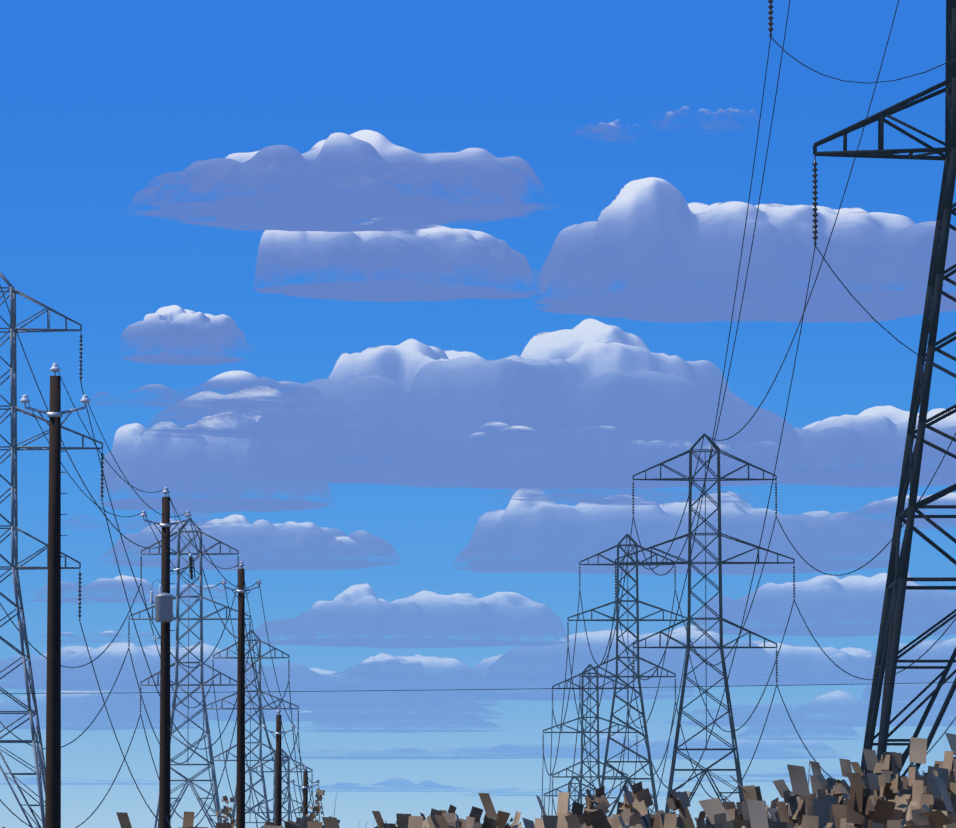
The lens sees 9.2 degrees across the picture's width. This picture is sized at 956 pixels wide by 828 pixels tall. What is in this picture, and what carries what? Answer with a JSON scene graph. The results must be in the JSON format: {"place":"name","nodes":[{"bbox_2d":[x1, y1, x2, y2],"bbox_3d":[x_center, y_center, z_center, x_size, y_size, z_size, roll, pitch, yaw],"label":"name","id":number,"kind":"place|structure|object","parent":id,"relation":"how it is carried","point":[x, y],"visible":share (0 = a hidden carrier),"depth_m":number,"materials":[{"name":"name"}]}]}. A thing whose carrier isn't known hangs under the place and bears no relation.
{"place":"outdoors","nodes":[
{"label":"outdoors","id":0,"kind":"place"},
{"bbox_2d":[25,406,84,556],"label":"pole arms","id":1,"kind":"object","parent":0,"point":[54,414],"visible":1,"depth_m":126.46},
{"bbox_2d":[20,363,89,406],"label":"pole insulators","id":2,"kind":"object","parent":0,"point":[55,368],"visible":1,"depth_m":126.48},
{"bbox_2d":[0,690,159,728],"bbox_3d":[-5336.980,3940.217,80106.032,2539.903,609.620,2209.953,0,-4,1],"label":"cloud","id":3,"kind":"structure","parent":0,"point":[70,711],"depth_m":79437.49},
{"bbox_2d":[78,334,103,620],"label":"tower insulators","id":4,"kind":"object","parent":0,"point":[101,479],"visible":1,"depth_m":451.47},
{"bbox_2d":[43,630,152,642],"bbox_3d":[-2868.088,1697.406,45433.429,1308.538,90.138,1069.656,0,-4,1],"label":"cloud","id":5,"kind":"structure","parent":0,"point":[104,633],"depth_m":45437.75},
{"bbox_2d":[0,700,202,730],"bbox_3d":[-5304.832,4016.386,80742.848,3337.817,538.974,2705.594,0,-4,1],"label":"cloud","id":6,"kind":"structure","parent":0,"point":[178,721],"depth_m":80668.62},
{"bbox_2d":[0,777,205,784],"bbox_3d":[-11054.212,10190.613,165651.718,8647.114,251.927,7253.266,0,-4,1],"label":"cloud","id":7,"kind":"structure","parent":0,"point":[32,780],"depth_m":167210.81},
{"bbox_2d":[28,575,199,602],"bbox_3d":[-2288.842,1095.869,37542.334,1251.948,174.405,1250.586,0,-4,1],"label":"cloud","id":8,"kind":"structure","parent":0,"point":[115,584],"depth_m":37255.57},
{"bbox_2d":[0,641,256,690],"bbox_3d":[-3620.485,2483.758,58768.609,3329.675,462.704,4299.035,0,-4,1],"label":"cloud","id":9,"kind":"structure","parent":0,"point":[77,656],"depth_m":57670.16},
{"bbox_2d":[65,511,231,529],"bbox_3d":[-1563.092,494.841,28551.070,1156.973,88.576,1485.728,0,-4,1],"label":"cloud","id":10,"kind":"structure","parent":0,"point":[206,523],"depth_m":28535.48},
{"bbox_2d":[155,593,172,621],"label":"pole transformer","id":11,"kind":"object","parent":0,"point":[163,607],"visible":1,"depth_m":170.57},
{"bbox_2d":[159,497,170,827],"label":"pole","id":12,"kind":"object","parent":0,"point":[164,787],"visible":0.93,"depth_m":170.94,"materials":[{"name":"brown wood"}]},
{"bbox_2d":[143,519,191,638],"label":"pole arms","id":13,"kind":"object","parent":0,"point":[167,525],"visible":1,"depth_m":171.26},
{"bbox_2d":[140,487,191,639],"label":"pole insulators","id":14,"kind":"object","parent":13,"relation":"attached to","point":[166,491],"visible":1,"depth_m":171.33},
{"bbox_2d":[0,371,955,820],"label":"distribution wires","id":15,"kind":"object","parent":14,"relation":"attached to","point":[266,627],"visible":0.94,"depth_m":150.11,"materials":[{"name":"black"}]},
{"bbox_2d":[151,494,194,590],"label":"pole cutout","id":16,"kind":"object","parent":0,"point":[191,567],"visible":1,"depth_m":171.14},
{"bbox_2d":[121,305,245,364],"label":"cloud","id":17,"kind":"structure","parent":0,"point":[167,330],"depth_m":18569.99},
{"bbox_2d":[142,584,227,599],"bbox_3d":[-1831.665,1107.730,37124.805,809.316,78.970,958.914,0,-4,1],"label":"cloud","id":18,"kind":"structure","parent":0,"point":[218,589],"depth_m":36974.05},
{"bbox_2d":[128,556,250,713],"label":"tower insulators","id":19,"kind":"object","parent":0,"point":[140,711],"visible":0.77,"depth_m":820.72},
{"bbox_2d":[61,643,339,690],"bbox_3d":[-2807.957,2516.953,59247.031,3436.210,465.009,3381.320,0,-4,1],"label":"cloud","id":20,"kind":"structure","parent":0,"point":[152,651],"depth_m":58944.32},
{"bbox_2d":[94,370,322,408],"bbox_3d":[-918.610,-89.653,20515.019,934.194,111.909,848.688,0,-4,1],"label":"cloud","id":21,"kind":"structure","parent":0,"point":[232,381],"depth_m":20567.17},
{"bbox_2d":[123,682,297,704],"bbox_3d":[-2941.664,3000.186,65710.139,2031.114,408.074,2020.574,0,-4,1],"label":"cloud","id":22,"kind":"structure","parent":0,"point":[151,700],"depth_m":65263.69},
{"bbox_2d":[99,414,330,512],"bbox_3d":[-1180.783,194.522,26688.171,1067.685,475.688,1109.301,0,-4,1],"label":"cloud","id":23,"kind":"structure","parent":0,"point":[209,468],"depth_m":26375.78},
{"bbox_2d":[103,514,399,570],"bbox_3d":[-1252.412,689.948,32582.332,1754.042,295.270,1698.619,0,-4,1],"label":"cloud","id":24,"kind":"structure","parent":0,"point":[240,534],"depth_m":32195.28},
{"bbox_2d":[61,667,447,707],"bbox_3d":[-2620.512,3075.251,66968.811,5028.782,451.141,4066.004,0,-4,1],"label":"cloud","id":25,"kind":"structure","parent":0,"point":[309,700],"depth_m":66579.43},
{"bbox_2d":[146,385,390,441],"bbox_3d":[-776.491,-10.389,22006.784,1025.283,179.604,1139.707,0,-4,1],"label":"cloud","id":26,"kind":"structure","parent":0,"point":[248,416],"depth_m":21937.92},
{"bbox_2d":[73,699,505,721],"bbox_3d":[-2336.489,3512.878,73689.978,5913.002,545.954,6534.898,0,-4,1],"label":"cloud","id":27,"kind":"structure","parent":0,"point":[366,714],"depth_m":74120.59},
{"bbox_2d":[216,788,373,827],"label":"bare shrub","id":28,"kind":"object","parent":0,"point":[317,806],"visible":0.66,"depth_m":69.46,"materials":[{"name":"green plant"}]},
{"bbox_2d":[244,536,390,564],"bbox_3d":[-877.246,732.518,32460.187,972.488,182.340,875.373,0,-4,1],"label":"cloud","id":29,"kind":"structure","parent":0,"point":[345,540],"depth_m":32326.78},
{"bbox_2d":[136,130,546,231],"bbox_3d":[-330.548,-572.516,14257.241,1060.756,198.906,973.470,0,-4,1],"label":"cloud","id":30,"kind":"structure","parent":0,"point":[340,186],"depth_m":14175.55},
{"bbox_2d":[292,778,474,791],"bbox_3d":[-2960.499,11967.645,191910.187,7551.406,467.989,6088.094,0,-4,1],"label":"cloud","id":31,"kind":"structure","parent":0,"point":[400,784],"depth_m":190973.69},
{"bbox_2d":[344,656,424,673],"bbox_3d":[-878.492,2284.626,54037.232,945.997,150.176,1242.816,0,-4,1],"label":"cloud","id":32,"kind":"structure","parent":0,"point":[395,663],"depth_m":54031.41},
{"bbox_2d":[247,746,536,759],"bbox_3d":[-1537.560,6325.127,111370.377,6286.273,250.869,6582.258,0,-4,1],"label":"cloud","id":33,"kind":"structure","parent":0,"point":[409,752],"depth_m":112103.98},
{"bbox_2d":[255,225,537,301],"bbox_3d":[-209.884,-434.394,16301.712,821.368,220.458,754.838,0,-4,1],"label":"cloud","id":34,"kind":"structure","parent":0,"point":[429,258],"depth_m":16235.22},
{"bbox_2d":[261,653,538,689],"bbox_3d":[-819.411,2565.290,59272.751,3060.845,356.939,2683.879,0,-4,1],"label":"cloud","id":35,"kind":"structure","parent":0,"point":[455,670],"depth_m":59105.94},
{"bbox_2d":[301,719,500,732],"bbox_3d":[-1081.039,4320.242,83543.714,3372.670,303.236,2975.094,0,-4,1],"label":"cloud","id":36,"kind":"structure","parent":0,"point":[402,726],"depth_m":82828.25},
{"bbox_2d":[253,583,568,648],"bbox_3d":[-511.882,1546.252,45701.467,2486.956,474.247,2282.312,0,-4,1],"label":"cloud","id":37,"kind":"structure","parent":0,"point":[349,615],"depth_m":45314.07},
{"bbox_2d":[324,654,501,707],"bbox_3d":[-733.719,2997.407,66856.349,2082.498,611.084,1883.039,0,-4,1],"label":"cloud","id":38,"kind":"structure","parent":0,"point":[393,695],"depth_m":66548.62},
{"bbox_2d":[0,0,955,827],"label":"sky","id":39,"kind":"structure","parent":0,"point":[100,100],"materials":[{"name":"blue"}]},
{"bbox_2d":[246,319,803,488],"bbox_3d":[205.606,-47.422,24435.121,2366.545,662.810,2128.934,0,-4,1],"label":"cloud","id":40,"kind":"structure","parent":0,"point":[430,409],"depth_m":23864.02,"materials":[{"name":"white"}]},
{"bbox_2d":[465,422,621,449],"bbox_3d":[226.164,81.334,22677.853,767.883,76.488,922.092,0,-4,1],"label":"cloud","id":41,"kind":"structure","parent":0,"point":[517,429],"depth_m":22731.72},
{"bbox_2d":[397,653,695,700],"bbox_3d":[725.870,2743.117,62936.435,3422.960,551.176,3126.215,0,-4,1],"label":"cloud","id":42,"kind":"structure","parent":0,"point":[481,667],"depth_m":62483.74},
{"bbox_2d":[458,788,705,795],"bbox_3d":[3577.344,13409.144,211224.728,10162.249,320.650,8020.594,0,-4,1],"label":"cloud","id":43,"kind":"structure","parent":0,"point":[499,791],"depth_m":210175.16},
{"bbox_2d":[454,733,754,756],"bbox_3d":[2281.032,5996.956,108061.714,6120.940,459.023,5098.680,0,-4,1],"label":"cloud","id":44,"kind":"structure","parent":0,"point":[697,742],"depth_m":107169.19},
{"bbox_2d":[592,122,618,139],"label":"cloud","id":45,"kind":"structure","parent":0,"point":[608,126],"depth_m":12811.32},
{"bbox_2d":[567,566,686,700],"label":"tower insulators","id":46,"kind":"object","parent":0,"point":[675,691],"visible":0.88,"depth_m":959.59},
{"bbox_2d":[511,488,749,504],"bbox_3d":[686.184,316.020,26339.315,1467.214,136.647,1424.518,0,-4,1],"label":"cloud","id":47,"kind":"structure","parent":0,"point":[616,498],"depth_m":26403.39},
{"bbox_2d":[480,625,789,680],"bbox_3d":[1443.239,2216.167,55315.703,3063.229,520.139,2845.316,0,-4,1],"label":"cloud","id":48,"kind":"structure","parent":0,"point":[536,659],"depth_m":54593.12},
{"bbox_2d":[565,798,745,827],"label":"shrub","id":49,"kind":"object","parent":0,"point":[716,813],"visible":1,"depth_m":9.11,"materials":[{"name":"plant"}]},
{"bbox_2d":[453,490,901,574],"bbox_3d":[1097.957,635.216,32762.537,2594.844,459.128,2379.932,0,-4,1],"label":"cloud","id":50,"kind":"structure","parent":0,"point":[538,536],"depth_m":32201.88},
{"bbox_2d":[528,737,849,759],"bbox_3d":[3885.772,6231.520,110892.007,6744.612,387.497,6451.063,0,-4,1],"label":"cloud","id":51,"kind":"structure","parent":0,"point":[774,749],"depth_m":109981.91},
{"bbox_2d":[614,482,794,683],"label":"tower insulators","id":52,"kind":"object","parent":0,"point":[633,657],"visible":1,"depth_m":639.93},
{"bbox_2d":[621,779,803,827],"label":"shrub","id":53,"kind":"object","parent":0,"point":[643,802],"visible":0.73,"depth_m":13.17,"materials":[{"name":"plant"}]},
{"bbox_2d":[618,441,810,467],"bbox_3d":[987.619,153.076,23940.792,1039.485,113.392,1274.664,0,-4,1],"label":"cloud","id":54,"kind":"structure","parent":0,"point":[768,445],"depth_m":23861.76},
{"bbox_2d":[511,641,918,685],"bbox_3d":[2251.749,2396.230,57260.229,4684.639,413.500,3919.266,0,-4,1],"label":"cloud","id":55,"kind":"structure","parent":0,"point":[791,658],"depth_m":56429.18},
{"bbox_2d":[583,779,849,827],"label":"shrub","id":56,"kind":"object","parent":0,"point":[599,799],"visible":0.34,"depth_m":18.16,"materials":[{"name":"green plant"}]},
{"bbox_2d":[618,774,842,827],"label":"shrub","id":57,"kind":"object","parent":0,"point":[637,787],"visible":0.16,"depth_m":15.99,"materials":[{"name":"plant"}]},
{"bbox_2d":[535,177,955,322],"bbox_3d":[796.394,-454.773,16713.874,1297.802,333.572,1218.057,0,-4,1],"label":"cloud","id":58,"kind":"structure","parent":0,"point":[658,249],"depth_m":16386.78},
{"bbox_2d":[655,773,849,781],"bbox_3d":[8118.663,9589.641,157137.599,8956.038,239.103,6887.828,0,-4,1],"label":"cloud","id":59,"kind":"structure","parent":0,"point":[730,780],"depth_m":157429.20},
{"bbox_2d":[767,0,818,245],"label":"tower insulators","id":60,"kind":"object","parent":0,"point":[814,164],"visible":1,"depth_m":257.93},
{"bbox_2d":[729,727,862,739],"bbox_3d":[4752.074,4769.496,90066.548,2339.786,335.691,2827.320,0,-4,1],"label":"cloud","id":61,"kind":"structure","parent":0,"point":[783,732],"depth_m":89388.47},
{"bbox_2d":[669,690,955,726],"bbox_3d":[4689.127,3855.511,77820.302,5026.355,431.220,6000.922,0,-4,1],"label":"cloud","id":62,"kind":"structure","parent":0,"point":[841,703],"depth_m":76383.36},
{"bbox_2d":[705,767,923,776],"bbox_3d":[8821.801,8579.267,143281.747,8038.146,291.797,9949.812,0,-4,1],"label":"cloud","id":63,"kind":"structure","parent":0,"point":[786,775],"depth_m":142814.23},
{"bbox_2d":[735,801,907,825],"bbox_3d":[1.172,1.810,15.123,1.731,1.663,1.622,-3,-5,35],"label":"shrub","id":64,"kind":"object","parent":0,"point":[739,814],"visible":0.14,"depth_m":15.44,"materials":[{"name":"plant"}]},
{"bbox_2d":[693,571,955,636],"bbox_3d":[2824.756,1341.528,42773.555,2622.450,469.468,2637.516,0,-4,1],"label":"cloud","id":65,"kind":"structure","parent":0,"point":[829,605],"depth_m":42377.41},
{"bbox_2d":[710,405,955,486],"bbox_3d":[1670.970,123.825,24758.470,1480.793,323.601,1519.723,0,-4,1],"label":"cloud","id":66,"kind":"structure","parent":0,"point":[865,448],"depth_m":24430.62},
{"bbox_2d":[727,647,951,684],"bbox_3d":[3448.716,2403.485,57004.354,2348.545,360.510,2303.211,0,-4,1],"label":"cloud","id":67,"kind":"structure","parent":0,"point":[843,661],"depth_m":56318.19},
{"bbox_2d":[820,783,900,827],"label":"shrub","id":68,"kind":"object","parent":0,"point":[858,803],"visible":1,"depth_m":10.37,"materials":[{"name":"plant"}]},
{"bbox_2d":[842,492,955,528],"bbox_3d":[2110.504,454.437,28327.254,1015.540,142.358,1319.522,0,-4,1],"label":"cloud","id":69,"kind":"structure","parent":0,"point":[883,507],"depth_m":28252.68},
{"bbox_2d":[847,638,955,681],"bbox_3d":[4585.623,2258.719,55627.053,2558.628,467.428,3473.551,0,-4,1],"label":"cloud","id":70,"kind":"structure","parent":0,"point":[941,650],"depth_m":54984.57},
{"bbox_2d":[859,692,955,707],"bbox_3d":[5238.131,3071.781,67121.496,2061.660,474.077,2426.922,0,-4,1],"label":"cloud","id":71,"kind":"structure","parent":0,"point":[895,704],"depth_m":66737.35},
{"bbox_2d":[863,683,955,700],"bbox_3d":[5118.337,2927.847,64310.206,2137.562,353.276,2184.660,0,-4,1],"label":"cloud","id":72,"kind":"structure","parent":0,"point":[906,689],"depth_m":63971.92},
{"bbox_2d":[901,808,952,827],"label":"shrub","id":73,"kind":"object","parent":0,"point":[922,818],"visible":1,"depth_m":11.08,"materials":[{"name":"plant"}]},
{"bbox_3d":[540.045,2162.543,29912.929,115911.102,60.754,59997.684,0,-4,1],"label":"ground","id":74,"kind":"structure","parent":0,"visible":0},
{"bbox_2d":[0,272,102,827],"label":"tower","id":75,"kind":"structure","parent":74,"relation":"on","point":[14,448],"depth_m":451.00,"materials":[{"name":"metal"}]},
{"bbox_2d":[45,376,60,827],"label":"pole","id":76,"kind":"object","parent":74,"relation":"on","point":[53,763],"visible":1,"depth_m":126.08,"materials":[{"name":"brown wood"}]},
{"bbox_2d":[116,811,193,827],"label":"tall shrub","id":77,"kind":"object","parent":74,"relation":"on","point":[124,820],"visible":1,"depth_m":19.20,"materials":[{"name":"plant"}]},
{"bbox_2d":[128,519,250,827],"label":"tower","id":78,"kind":"structure","parent":74,"relation":"on","point":[200,597],"depth_m":819.85,"materials":[{"name":"metal"}]},
{"bbox_2d":[236,569,244,827],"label":"pole","id":79,"kind":"object","parent":74,"relation":"on","point":[240,799],"visible":1,"depth_m":216.87,"materials":[{"name":"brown wood"}]},
{"bbox_2d":[206,629,298,827],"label":"tower","id":80,"kind":"structure","parent":74,"relation":"on","point":[259,727],"depth_m":1048.72,"materials":[{"name":"metal"}]},
{"bbox_2d":[215,821,322,827],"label":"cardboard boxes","id":81,"kind":"object","parent":74,"relation":"on","point":[311,824],"visible":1,"depth_m":13.33,"materials":[{"name":"brown cardboard"}]},
{"bbox_2d":[275,715,281,825],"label":"pole","id":82,"kind":"object","parent":74,"relation":"on","point":[278,806],"visible":1,"depth_m":261.63,"materials":[{"name":"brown wood"}]},
{"bbox_2d":[245,749,319,821],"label":"tower","id":83,"kind":"structure","parent":74,"relation":"on","point":[288,812],"depth_m":1309.10,"materials":[{"name":"metal"}]},
{"bbox_2d":[303,772,307,815],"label":"pole","id":84,"kind":"object","parent":74,"relation":"on","point":[305,792],"visible":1,"depth_m":306.50,"materials":[{"name":"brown wood"}]},
{"bbox_2d":[322,816,422,827],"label":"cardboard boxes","id":85,"kind":"object","parent":74,"relation":"on","point":[413,822],"visible":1,"depth_m":14.19,"materials":[{"name":"brown cardboard"}]},
{"bbox_2d":[372,810,446,827],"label":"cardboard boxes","id":86,"kind":"object","parent":74,"relation":"on","point":[378,818],"visible":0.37,"depth_m":21.52,"materials":[{"name":"brown cardboard"}]},
{"bbox_2d":[396,813,455,827],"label":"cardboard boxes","id":87,"kind":"object","parent":74,"relation":"on","point":[402,820],"visible":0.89,"depth_m":17.69,"materials":[{"name":"brown cardboard"}]},
{"bbox_2d":[422,804,466,827],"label":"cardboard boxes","id":88,"kind":"object","parent":74,"relation":"on","point":[460,823],"visible":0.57,"depth_m":21.21,"materials":[{"name":"brown cardboard"}]},
{"bbox_2d":[466,806,509,827],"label":"tall shrub","id":89,"kind":"object","parent":74,"relation":"on","point":[474,815],"visible":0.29,"depth_m":24.74,"materials":[{"name":"plant"}]},
{"bbox_2d":[434,813,568,827],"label":"tall shrub","id":90,"kind":"object","parent":74,"relation":"on","point":[528,823],"visible":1,"depth_m":11.83,"materials":[{"name":"plant"}]},
{"bbox_2d":[481,816,521,827],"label":"tall shrub","id":91,"kind":"object","parent":74,"relation":"on","point":[487,822],"visible":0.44,"depth_m":19.68,"materials":[{"name":"plant"}]},
{"bbox_2d":[478,792,568,827],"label":"tall shrub","id":92,"kind":"object","parent":74,"relation":"on","point":[501,818],"visible":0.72,"depth_m":17.87,"materials":[{"name":"plant"}]},
{"bbox_2d":[544,778,605,827],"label":"tower","id":93,"kind":"structure","parent":74,"relation":"on","point":[569,785],"depth_m":1495.35,"materials":[{"name":"metal"}]},
{"bbox_2d":[567,801,592,827],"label":"tall shrub","id":94,"kind":"object","parent":74,"relation":"on","point":[577,808],"visible":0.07,"depth_m":25.86,"materials":[{"name":"plant"}]},
{"bbox_2d":[542,814,624,827],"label":"tall shrub","id":95,"kind":"object","parent":74,"relation":"on","point":[549,821],"visible":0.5,"depth_m":15.02,"materials":[{"name":"plant"}]},
{"bbox_2d":[543,664,636,814],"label":"tower","id":96,"kind":"structure","parent":74,"relation":"on","point":[598,763],"depth_m":1216.86,"materials":[{"name":"metal"}]},
{"bbox_2d":[567,534,686,816],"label":"tower","id":97,"kind":"structure","parent":74,"relation":"on","point":[626,779],"depth_m":958.43,"materials":[{"name":"metal"}]},
{"bbox_2d":[577,813,676,827],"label":"tall shrub","id":98,"kind":"object","parent":74,"relation":"on","point":[670,820],"visible":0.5,"depth_m":14.77,"materials":[{"name":"plant"}]},
{"bbox_2d":[607,801,659,827],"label":"tall shrub","id":99,"kind":"object","parent":74,"relation":"on","point":[653,820],"visible":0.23,"depth_m":16.47,"materials":[{"name":"plant"}]},
{"bbox_2d":[615,433,794,815],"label":"tower","id":100,"kind":"structure","parent":74,"relation":"on","point":[720,619],"depth_m":639.20,"materials":[{"name":"metal"}]},
{"bbox_2d":[682,807,766,827],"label":"tall shrub","id":101,"kind":"object","parent":74,"relation":"on","point":[688,821],"visible":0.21,"depth_m":17.75,"materials":[{"name":"plant"}]},
{"bbox_2d":[747,799,768,827],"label":"tall shrub","id":102,"kind":"object","parent":74,"relation":"on","point":[758,814],"visible":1,"depth_m":11.59,"materials":[{"name":"plant"}]},
{"bbox_2d":[617,804,929,827],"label":"shrub","id":103,"kind":"object","parent":74,"relation":"on","point":[633,820],"visible":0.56,"depth_m":13.29,"materials":[{"name":"plant"}]},
{"bbox_2d":[731,818,853,827],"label":"tall shrub","id":104,"kind":"object","parent":74,"relation":"on","point":[741,823],"visible":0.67,"depth_m":10.57,"materials":[{"name":"plant"}]},
{"bbox_2d":[660,750,955,827],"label":"shrub","id":105,"kind":"object","parent":74,"relation":"on","point":[873,781],"visible":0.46,"depth_m":15.00,"materials":[{"name":"plant"}]},
{"bbox_2d":[786,761,844,811],"bbox_3d":[1.468,2.290,23.290,1.106,1.861,0.754,-1,-4,18],"label":"tall shrub","id":106,"kind":"object","parent":74,"relation":"on","point":[815,767],"visible":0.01,"depth_m":23.43,"materials":[{"name":"plant"}]},
{"bbox_2d":[805,775,843,814],"bbox_3d":[1.183,2.008,18.570,1.046,1.760,0.713,-2,-5,28],"label":"tall shrub","id":107,"kind":"object","parent":74,"relation":"on","point":[816,785],"visible":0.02,"depth_m":18.71,"materials":[{"name":"plant"}]},
{"bbox_2d":[768,764,883,827],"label":"tall shrub","id":108,"kind":"object","parent":74,"relation":"on","point":[829,811],"visible":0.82,"depth_m":11.79,"materials":[{"name":"plant"}]},
{"bbox_2d":[839,758,851,776],"bbox_3d":[1.431,2.135,20.944,1.095,1.844,0.747,-2,-4,25],"label":"tall shrub","id":109,"kind":"object","parent":74,"relation":"on","point":[845,764],"visible":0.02,"depth_m":21.09,"materials":[{"name":"plant"}]},
{"bbox_2d":[813,0,955,776],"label":"tower","id":110,"kind":"structure","parent":74,"relation":"on","point":[888,650],"depth_m":257.36,"materials":[{"name":"metal"}]},
{"bbox_2d":[0,0,955,827],"bbox_3d":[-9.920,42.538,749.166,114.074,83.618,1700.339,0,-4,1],"label":"conductors","id":111,"kind":"object","parent":110,"relation":"attached to","point":[714,440],"visible":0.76,"depth_m":643.62,"materials":[{"name":"black"}]},
{"bbox_2d":[863,749,910,793],"bbox_3d":[1.295,1.898,17.502,1.085,1.826,0.740,-2,-4,22],"label":"tall shrub","id":112,"kind":"object","parent":74,"relation":"on","point":[871,760],"visible":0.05,"depth_m":17.63,"materials":[{"name":"plant"}]},
{"bbox_2d":[871,760,911,816],"bbox_3d":[1.164,1.754,15.043,1.043,1.756,0.712,-2,-5,27],"label":"tall shrub","id":113,"kind":"object","parent":74,"relation":"on","point":[887,774],"visible":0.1,"depth_m":15.18,"materials":[{"name":"plant"}]},
{"bbox_2d":[850,761,942,777],"bbox_3d":[1.387,2.009,18.925,1.133,1.813,0.915,-2,-4,23],"label":"tall shrub","id":114,"kind":"object","parent":74,"relation":"on","point":[856,767],"visible":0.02,"depth_m":19.18,"materials":[{"name":"plant"}]},
{"bbox_2d":[846,773,955,827],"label":"tall shrub","id":115,"kind":"object","parent":74,"relation":"on","point":[883,810],"visible":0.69,"depth_m":11.95,"materials":[{"name":"plant"}]},
{"bbox_2d":[883,737,955,827],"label":"tall shrub","id":116,"kind":"object","parent":74,"relation":"on","point":[928,794],"visible":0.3,"depth_m":14.80,"materials":[{"name":"plant"}]},
{"bbox_2d":[915,733,955,785],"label":"tall shrub","id":117,"kind":"object","parent":74,"relation":"on","point":[951,738],"visible":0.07,"depth_m":17.38,"materials":[{"name":"plant"}]},
{"bbox_2d":[932,798,954,813],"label":"tall shrub","id":118,"kind":"object","parent":74,"relation":"on","point":[938,804],"visible":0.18,"depth_m":13.30,"materials":[{"name":"plant"}]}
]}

